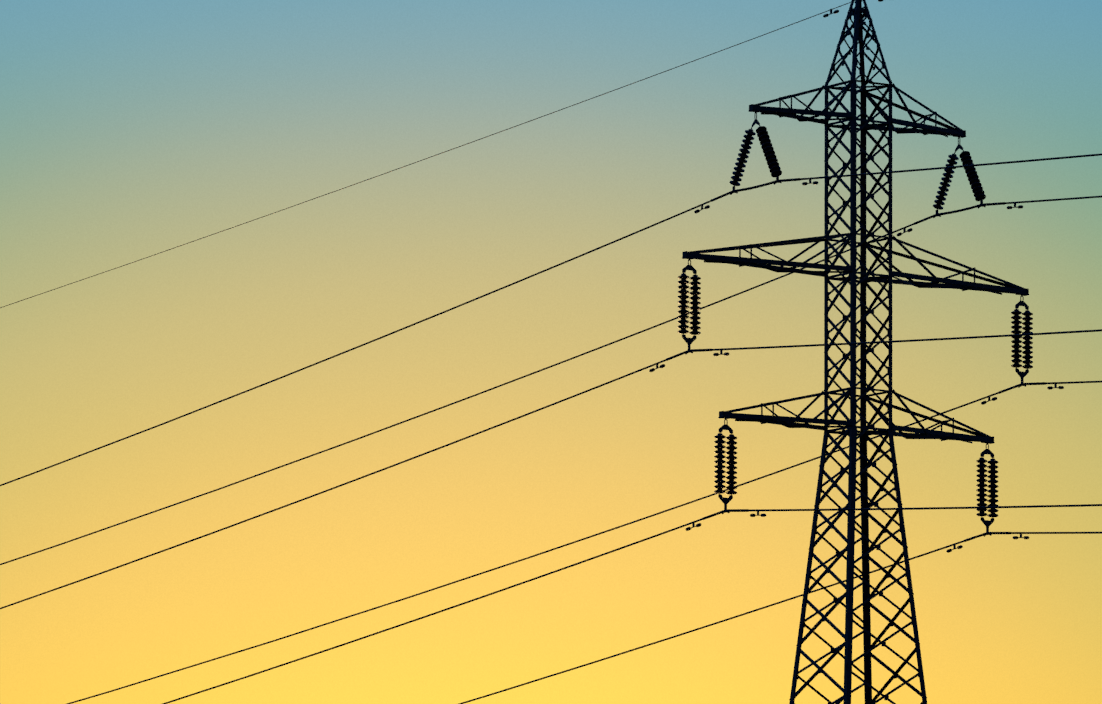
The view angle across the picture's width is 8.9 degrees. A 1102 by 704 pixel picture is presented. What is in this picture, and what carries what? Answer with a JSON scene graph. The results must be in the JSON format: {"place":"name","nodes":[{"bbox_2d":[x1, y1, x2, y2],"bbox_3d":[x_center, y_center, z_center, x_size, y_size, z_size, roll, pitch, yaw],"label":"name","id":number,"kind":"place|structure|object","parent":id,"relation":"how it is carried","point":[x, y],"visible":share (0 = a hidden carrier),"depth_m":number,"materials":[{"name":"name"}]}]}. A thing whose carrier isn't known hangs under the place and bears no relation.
{"place":"outdoors","nodes":[
{"label":"outdoors","id":0,"kind":"place"},
{"bbox_2d":[0,0,1101,703],"label":"sky","id":1,"kind":"structure","parent":0,"point":[131,131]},
{"label":"grassy ground","id":2,"kind":"structure","parent":0,"visible":0},
{"bbox_2d":[682,0,1028,703],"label":"pylon","id":3,"kind":"object","parent":2,"relation":"on","point":[852,432],"visible":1,"depth_m":208.26,"materials":[{"name":"metal"}]},
{"bbox_2d":[0,0,1101,703],"bbox_3d":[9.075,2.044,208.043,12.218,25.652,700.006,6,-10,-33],"label":"power lines","id":4,"kind":"object","parent":3,"relation":"attached to","point":[694,524],"visible":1,"depth_m":216.81,"materials":[{"name":"metal"}]},
{"bbox_2d":[678,112,1032,536],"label":"insulators","id":5,"kind":"object","parent":3,"relation":"attached to","point":[776,171],"visible":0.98,"depth_m":207.68,"materials":[{"name":"black ceramic"}]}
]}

